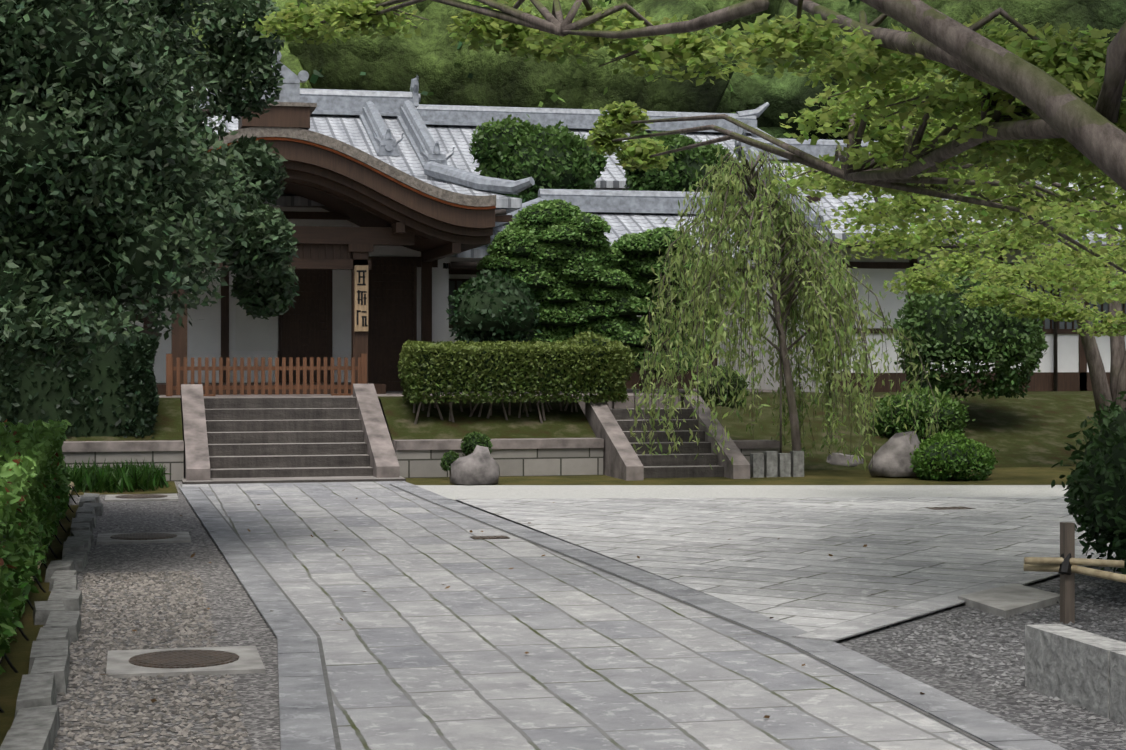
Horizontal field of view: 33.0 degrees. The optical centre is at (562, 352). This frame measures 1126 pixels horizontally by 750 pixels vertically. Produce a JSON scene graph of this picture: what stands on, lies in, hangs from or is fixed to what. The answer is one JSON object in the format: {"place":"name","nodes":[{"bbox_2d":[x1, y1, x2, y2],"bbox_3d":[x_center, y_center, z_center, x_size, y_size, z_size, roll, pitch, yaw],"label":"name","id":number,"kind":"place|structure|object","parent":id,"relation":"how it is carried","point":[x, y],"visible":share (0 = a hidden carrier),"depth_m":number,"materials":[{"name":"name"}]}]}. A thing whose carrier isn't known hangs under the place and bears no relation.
{"place":"outdoors","nodes":[
{"label":"outdoors","id":0,"kind":"place"},
{"bbox_2d":[440,450,458,470],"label":"shrub","id":1,"kind":"object","parent":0,"point":[444,467],"visible":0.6,"depth_m":26.40,"materials":[{"name":"green plant"}]},
{"bbox_2d":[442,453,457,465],"bbox_3d":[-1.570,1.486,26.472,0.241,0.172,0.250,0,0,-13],"label":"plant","id":2,"kind":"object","parent":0,"point":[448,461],"visible":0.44,"depth_m":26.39,"materials":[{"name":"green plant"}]},
{"bbox_2d":[463,433,487,450],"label":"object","id":3,"kind":"object","parent":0,"point":[473,444],"visible":0.29,"depth_m":26.62,"materials":[{"name":"green plant"}]},
{"bbox_2d":[159,388,794,443],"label":"terrace","id":4,"kind":"structure","parent":0,"point":[631,396],"depth_m":29.94,"materials":[{"name":"stone"}]},
{"bbox_2d":[166,354,366,395],"bbox_3d":[-4.621,0.347,29.708,3.100,0.660,0.160,0,0,-13],"label":"porch fence","id":5,"kind":"object","parent":4,"relation":"on","point":[361,367],"visible":0.94,"depth_m":29.68,"materials":[{"name":"brown wood"}]},
{"bbox_2d":[171,101,495,395],"bbox_3d":[-5.044,-1.588,32.012,6.900,4.530,5.760,0,0,-13],"label":"entrance porch","id":6,"kind":"object","parent":4,"relation":"on","point":[359,195],"depth_m":29.97,"materials":[{"name":"brown wood"}]},
{"bbox_2d":[251,50,308,101],"bbox_3d":[-5.047,-4.223,32.029,1.010,0.861,5.734,0,0,-13],"label":"roof ornament","id":7,"kind":"object","parent":6,"relation":"on","point":[290,88],"visible":0.35,"depth_m":29.29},
{"bbox_2d":[188,226,413,269],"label":"karahafu beams","id":8,"kind":"structure","parent":6,"relation":"attached to","point":[381,236],"depth_m":30.54,"materials":[{"name":"brown wood"}]},
{"bbox_2d":[208,137,495,209],"bbox_3d":[-4.478,-2.791,29.530,6.900,1.060,0.450,0,0,-13],"label":"red karahafu line","id":9,"kind":"object","parent":6,"relation":"attached to","point":[374,170],"visible":0.35,"depth_m":29.65,"materials":[{"name":"brown wood"}]},
{"bbox_2d":[354,265,367,330],"bbox_3d":[-3.248,-0.873,30.611,0.220,1.060,0.050,0,0,-13],"label":"sign board","id":10,"kind":"object","parent":6,"relation":"attached to","point":[359,326],"visible":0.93,"depth_m":30.59,"materials":[{"name":"beige wood"}]},
{"bbox_2d":[357,270,367,325],"bbox_3d":[-3.231,-0.873,30.585,0.180,0.900,0.008,0,0,-13],"label":"sign lettering","id":11,"kind":"object","parent":10,"relation":"on","point":[361,292],"visible":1,"depth_m":30.58},
{"bbox_2d":[81,207,717,382],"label":"plaster walls","id":12,"kind":"structure","parent":4,"relation":"on","point":[203,338],"depth_m":33.07,"materials":[{"name":"white paint"}]},
{"bbox_2d":[136,252,717,394],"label":"timber wall","id":13,"kind":"structure","parent":4,"relation":"on","point":[426,303],"depth_m":33.32,"materials":[{"name":"brown wood"}]},
{"bbox_2d":[236,280,278,350],"bbox_3d":[-5.280,-0.742,32.835,0.740,1.423,0.030,0,0,-13],"label":"wall panel","id":14,"kind":"object","parent":13,"relation":"attached to","point":[257,334],"visible":0.36,"depth_m":32.81,"materials":[{"name":"white paint"}]},
{"bbox_2d":[281,261,416,386],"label":"lattice doors","id":15,"kind":"structure","parent":13,"relation":"attached to","point":[392,311],"depth_m":33.23,"materials":[{"name":"brown wood"}]},
{"bbox_2d":[449,281,465,321],"bbox_3d":[-2.028,-0.934,34.614,0.710,0.783,0.016,0,0,-13],"label":"window glass","id":16,"kind":"object","parent":13,"relation":"attached to","point":[452,286],"depth_m":34.61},
{"bbox_2d":[469,114,530,167],"bbox_3d":[-1.204,-4.328,39.398,1.509,1.213,1.318,0,0,-13],"label":"court tree","id":17,"kind":"object","parent":4,"relation":"on","point":[478,156],"depth_m":39.04,"materials":[{"name":"green plant"}]},
{"bbox_2d":[474,114,600,202],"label":"tree leaves","id":18,"kind":"object","parent":4,"relation":"on","point":[588,181],"depth_m":38.92,"materials":[{"name":"green plant"}]},
{"bbox_2d":[635,257,662,391],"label":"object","id":19,"kind":"object","parent":4,"relation":"on","point":[638,373],"visible":0.08,"depth_m":32.36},
{"bbox_2d":[202,113,1125,265],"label":"roof tiles","id":20,"kind":"object","parent":4,"relation":"on","point":[350,130],"visible":0.21,"depth_m":37.07,"materials":[{"name":"grey tile"}]},
{"bbox_2d":[191,75,1030,229],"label":"roof ridges","id":21,"kind":"object","parent":20,"relation":"on","point":[370,109],"visible":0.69,"depth_m":38.42,"materials":[{"name":"grey tile"}]},
{"bbox_2d":[624,133,734,200],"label":"tree leaves","id":22,"kind":"object","parent":4,"relation":"on","point":[677,139],"depth_m":40.12,"materials":[{"name":"green plant"}]},
{"bbox_2d":[517,188,1125,392],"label":"plaster walls","id":23,"kind":"structure","parent":4,"relation":"on","point":[1067,352],"depth_m":37.66,"materials":[{"name":"white paint"}]},
{"bbox_2d":[907,270,1125,328],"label":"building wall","id":24,"kind":"structure","parent":23,"relation":"in","point":[1069,324],"depth_m":38.07,"materials":[{"name":"white paint"}]},
{"bbox_2d":[495,208,520,213],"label":"roof tiles","id":25,"kind":"object","parent":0,"point":[509,210],"visible":0.06,"depth_m":34.02,"materials":[{"name":"grey tile"}]},
{"bbox_2d":[12,481,1125,749],"bbox_3d":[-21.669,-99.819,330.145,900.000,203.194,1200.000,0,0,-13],"label":"gravel","id":26,"kind":"structure","parent":0,"point":[236,617],"depth_m":11.61,"materials":[{"name":"grey gravel"}]},
{"bbox_2d":[0,419,72,674],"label":"photinia hedge","id":27,"kind":"object","parent":26,"relation":"on","point":[36,480],"depth_m":14.03,"materials":[{"name":"green plant"}]},
{"bbox_2d":[0,482,74,659],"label":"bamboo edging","id":28,"kind":"object","parent":26,"relation":"on","point":[72,484],"visible":0.06,"depth_m":15.16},
{"bbox_2d":[0,505,78,746],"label":"moss strip","id":29,"kind":"object","parent":26,"relation":"on","point":[18,655],"visible":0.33,"depth_m":11.50,"materials":[{"name":"green plant"}]},
{"bbox_2d":[0,485,79,712],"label":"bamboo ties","id":30,"kind":"object","parent":26,"relation":"on","point":[22,633],"visible":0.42,"depth_m":14.01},
{"bbox_2d":[0,493,102,749],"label":"kerb stones","id":31,"kind":"object","parent":26,"relation":"on","point":[36,722],"visible":0.88,"depth_m":11.01,"materials":[{"name":"grey stone"}]},
{"bbox_2d":[64,457,168,492],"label":"grass tufts","id":32,"kind":"object","parent":26,"relation":"on","point":[131,477],"visible":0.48,"depth_m":24.32,"materials":[{"name":"green plant"}]},
{"bbox_2d":[71,481,177,494],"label":"stone curb","id":33,"kind":"structure","parent":26,"relation":"on","point":[171,488],"depth_m":24.25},
{"bbox_2d":[0,0,299,373],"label":"tree","id":34,"kind":"object","parent":26,"relation":"on","point":[242,238],"depth_m":14.99,"materials":[{"name":"green plant"}]},
{"bbox_2d":[96,494,264,677],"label":"manhole frames","id":35,"kind":"structure","parent":26,"relation":"on","point":[249,660],"depth_m":10.90,"materials":[{"name":"grey concrete"}]},
{"bbox_2d":[179,487,335,749],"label":"path border","id":36,"kind":"object","parent":26,"relation":"on","point":[305,721],"visible":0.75,"depth_m":11.30,"materials":[{"name":"stone"}]},
{"bbox_2d":[180,487,341,749],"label":"border joint","id":37,"kind":"object","parent":26,"relation":"on","point":[331,708],"visible":0.25,"depth_m":11.05,"materials":[{"name":"grey stone"}]},
{"bbox_2d":[182,397,723,483],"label":"stair steps","id":38,"kind":"structure","parent":26,"relation":"on","point":[284,439],"depth_m":27.34,"materials":[{"name":"grey stone"}]},
{"bbox_2d":[181,384,749,480],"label":"stair cheeks","id":39,"kind":"object","parent":26,"relation":"on","point":[621,460],"visible":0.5,"depth_m":27.22,"materials":[{"name":"grey stone"}]},
{"bbox_2d":[100,498,924,717],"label":"fallen leaves","id":40,"kind":"object","parent":26,"relation":"on","point":[765,716],"visible":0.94,"depth_m":14.32,"materials":[{"name":"brown plant"}]},
{"bbox_2d":[110,494,974,667],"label":"manhole covers","id":41,"kind":"object","parent":26,"relation":"on","point":[183,658],"visible":0.98,"depth_m":10.94,"materials":[{"name":"metal"}]},
{"bbox_2d":[455,199,648,350],"bbox_3d":[-0.161,-1.186,31.565,3.144,2.686,1.204,0,0,-13],"label":"cloud tree","id":42,"kind":"object","parent":26,"relation":"on","point":[524,253],"visible":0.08,"depth_m":31.28,"materials":[{"name":"green plant"}]},
{"bbox_2d":[65,391,1099,469],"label":"moss banks","id":43,"kind":"object","parent":26,"relation":"on","point":[1033,428],"visible":0.39,"depth_m":30.46,"materials":[{"name":"green plant"}]},
{"bbox_2d":[0,328,159,437],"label":"dark hedge","id":44,"kind":"object","parent":43,"relation":"on","point":[107,386],"visible":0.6,"depth_m":26.46,"materials":[{"name":"green plant"}]},
{"bbox_2d":[446,266,541,350],"bbox_3d":[-1.110,-0.661,30.409,1.599,1.494,1.383,0,0,-13],"label":"camellia bush","id":45,"kind":"object","parent":43,"relation":"on","point":[497,334],"depth_m":30.08,"materials":[{"name":"green plant"}]},
{"bbox_2d":[397,340,628,423],"bbox_3d":[-0.757,0.455,28.375,3.390,1.304,0.996,0,0,-13],"label":"bank hedge","id":46,"kind":"object","parent":43,"relation":"on","point":[412,386],"depth_m":28.02,"materials":[{"name":"green plant"}]},
{"bbox_2d":[555,328,638,389],"bbox_3d":[0.365,0.105,28.726,1.634,0.963,1.136,0,0,-13],"label":"shrub","id":47,"kind":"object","parent":43,"relation":"on","point":[599,338],"depth_m":28.48,"materials":[{"name":"green plant"}]},
{"bbox_2d":[698,364,748,408],"bbox_3d":[2.494,0.529,29.638,0.883,0.737,0.903,0,0,-13],"label":"bush","id":48,"kind":"object","parent":43,"relation":"on","point":[718,401],"depth_m":29.36,"materials":[{"name":"green plant"}]},
{"bbox_2d":[450,209,1120,390],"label":"gutters and downpipes","id":49,"kind":"object","parent":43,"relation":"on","point":[501,212],"visible":0.15,"depth_m":36.08,"materials":[{"name":"brown metal"}]},
{"bbox_2d":[869,385,974,441],"bbox_3d":[5.842,1.029,31.071,1.790,1.034,1.539,0,0,-13],"label":"shrub","id":50,"kind":"object","parent":43,"relation":"on","point":[958,410],"depth_m":30.65,"materials":[{"name":"green plant"}]},
{"bbox_2d":[886,267,1048,399],"bbox_3d":[6.840,-0.362,32.033,2.687,2.314,2.707,0,0,-13],"label":"round shrub","id":51,"kind":"object","parent":43,"relation":"on","point":[1014,380],"depth_m":31.27,"materials":[{"name":"green plant"}]},
{"bbox_2d":[178,481,993,749],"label":"path paving","id":52,"kind":"structure","parent":26,"relation":"on","point":[418,655],"depth_m":11.22,"materials":[{"name":"grey stone"}]},
{"bbox_2d":[388,484,999,749],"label":"path joint","id":53,"kind":"object","parent":52,"relation":"on","point":[911,706],"visible":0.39,"depth_m":11.31,"materials":[{"name":"grey stone"}]},
{"bbox_2d":[391,484,1066,749],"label":"path border","id":54,"kind":"object","parent":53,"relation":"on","point":[992,730],"visible":0.9,"depth_m":11.27,"materials":[{"name":"stone"}]},
{"bbox_2d":[566,134,607,180],"bbox_3d":[0.227,-4.068,39.736,1.410,1.136,1.301,0,0,-13],"label":"court tree","id":55,"kind":"object","parent":26,"relation":"on","point":[603,161],"depth_m":39.38,"materials":[{"name":"green plant"}]},
{"bbox_2d":[178,0,1125,140],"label":"forest crowns","id":56,"kind":"object","parent":26,"relation":"on","point":[431,55],"visible":0.21,"depth_m":51.96,"materials":[{"name":"green plant"}]},
{"bbox_2d":[208,0,859,107],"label":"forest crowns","id":57,"kind":"object","parent":56,"relation":"attached to","point":[554,97],"depth_m":52.05,"materials":[{"name":"green plant"}]},
{"bbox_2d":[611,227,718,372],"bbox_3d":[1.487,-0.886,32.369,2.392,2.457,1.213,0,0,-13],"label":"cloud tree","id":58,"kind":"object","parent":26,"relation":"on","point":[649,275],"visible":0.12,"depth_m":32.03,"materials":[{"name":"green plant"}]},
{"bbox_2d":[705,143,735,185],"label":"court tree","id":59,"kind":"object","parent":26,"relation":"on","point":[721,147],"depth_m":40.62,"materials":[{"name":"green plant"}]},
{"bbox_2d":[416,485,1067,499],"bbox_3d":[3.968,1.769,24.055,12.035,0.001,2.590,0,0,0],"label":"gravel band","id":60,"kind":"object","parent":26,"relation":"on","point":[453,492],"visible":0.67,"depth_m":24.19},
{"bbox_2d":[456,497,1109,641],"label":"plaza paving","id":61,"kind":"structure","parent":26,"relation":"on","point":[795,574],"depth_m":17.67,"materials":[{"name":"grey stone"}]},
{"bbox_2d":[792,572,1054,640],"bbox_3d":[4.862,1.753,16.576,0.400,0.001,11.952,0,0,34],"label":"paving edge gap","id":62,"kind":"object","parent":61,"relation":"on","point":[903,605],"visible":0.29,"depth_m":12.82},
{"bbox_2d":[794,549,1124,641],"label":"plaza border","id":63,"kind":"object","parent":62,"relation":"on","point":[847,629],"visible":0.58,"depth_m":12.87,"materials":[{"name":"stone"}]},
{"bbox_2d":[958,583,1059,617],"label":"concrete slab","id":64,"kind":"structure","parent":26,"relation":"on","point":[1007,601],"depth_m":13.35,"materials":[{"name":"grey concrete"}]},
{"bbox_2d":[1060,522,1074,623],"bbox_3d":[3.314,1.447,12.490,0.070,0.660,0.070,0,0,-13],"label":"fence post","id":65,"kind":"object","parent":26,"relation":"on","point":[1067,582],"visible":0.71,"depth_m":12.46,"materials":[{"name":"brown wood"}]},
{"bbox_2d":[1058,553,1071,574],"bbox_3d":[3.299,1.387,12.466,0.126,0.152,0.078,0,0,-58],"label":"rope knot","id":66,"kind":"object","parent":65,"relation":"attached to","point":[1065,567],"visible":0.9,"depth_m":12.44,"materials":[{"name":"black fabric"}]},
{"bbox_2d":[1024,557,1125,582],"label":"bamboo rails","id":67,"kind":"object","parent":65,"relation":"attached to","point":[1044,564],"visible":0.92,"depth_m":12.41,"materials":[{"name":"beige wood"}]},
{"bbox_2d":[1025,624,1125,723],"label":"kerb block","id":68,"kind":"structure","parent":26,"relation":"on","point":[1077,667],"depth_m":9.56,"materials":[{"name":"grey stone"}]},
{"bbox_2d":[1064,423,1125,574],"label":"shrub leaves","id":69,"kind":"object","parent":26,"relation":"on","point":[1116,539],"visible":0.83,"depth_m":13.45,"materials":[{"name":"green plant"}]},
{"bbox_2d":[1084,439,1125,532],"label":"shrub","id":70,"kind":"object","parent":69,"relation":"on","point":[1117,454],"visible":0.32,"depth_m":13.29,"materials":[{"name":"green plant"}]},
{"bbox_2d":[615,130,671,172],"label":"court tree","id":71,"kind":"object","parent":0,"point":[666,139],"depth_m":40.42,"materials":[{"name":"green plant"}]},
{"bbox_2d":[254,0,1125,428],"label":"maple","id":72,"kind":"object","parent":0,"point":[858,60],"depth_m":14.43,"materials":[{"name":"green plant"}]},
{"bbox_2d":[254,164,1125,391],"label":"wall","id":73,"kind":"structure","parent":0,"point":[1080,380],"depth_m":37.55,"materials":[{"name":"white paint"}]},
{"bbox_2d":[405,466,1076,484],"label":"moss ground","id":74,"kind":"structure","parent":0,"point":[1024,476],"depth_m":26.33,"materials":[{"name":"green plant"}]},
{"bbox_2d":[62,448,779,480],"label":"retaining walls","id":75,"kind":"structure","parent":74,"relation":"on","point":[525,462],"depth_m":27.11,"materials":[{"name":"stone"}]},
{"bbox_2d":[61,438,779,451],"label":"wall caps","id":76,"kind":"object","parent":75,"relation":"on","point":[178,445],"depth_m":26.94,"materials":[{"name":"stone"}]},
{"bbox_2d":[460,431,492,455],"bbox_3d":[-1.227,1.298,26.770,0.471,0.392,0.490,0,0,-13],"label":"shrub","id":77,"kind":"object","parent":74,"relation":"on","point":[466,452],"visible":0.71,"depth_m":26.65,"materials":[{"name":"green plant"}]},
{"bbox_2d":[450,431,919,484],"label":"garden rocks","id":78,"kind":"object","parent":74,"relation":"on","point":[891,458],"visible":0.6,"depth_m":26.80,"materials":[{"name":"grey stone"}]},
{"bbox_2d":[750,451,803,477],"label":"stone posts","id":79,"kind":"object","parent":74,"relation":"on","point":[772,464],"visible":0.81,"depth_m":27.03,"materials":[{"name":"grey stone"}]},
{"bbox_2d":[626,144,947,468],"bbox_3d":[3.068,-0.552,27.190,4.517,4.874,3.151,0,0,-13],"label":"weeping willow tree","id":80,"kind":"object","parent":74,"relation":"on","point":[733,264],"depth_m":26.79,"materials":[{"name":"green plant"}]},
{"bbox_2d":[909,430,997,480],"bbox_3d":[5.417,1.459,26.493,1.234,0.747,1.088,0,0,-13],"label":"shrub","id":81,"kind":"object","parent":74,"relation":"on","point":[923,472],"depth_m":26.27,"materials":[{"name":"green plant"}]},
{"bbox_2d":[1051,391,1125,550],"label":"shrub leaves","id":82,"kind":"object","parent":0,"point":[1111,413],"depth_m":14.82,"materials":[{"name":"green plant"}]}
]}

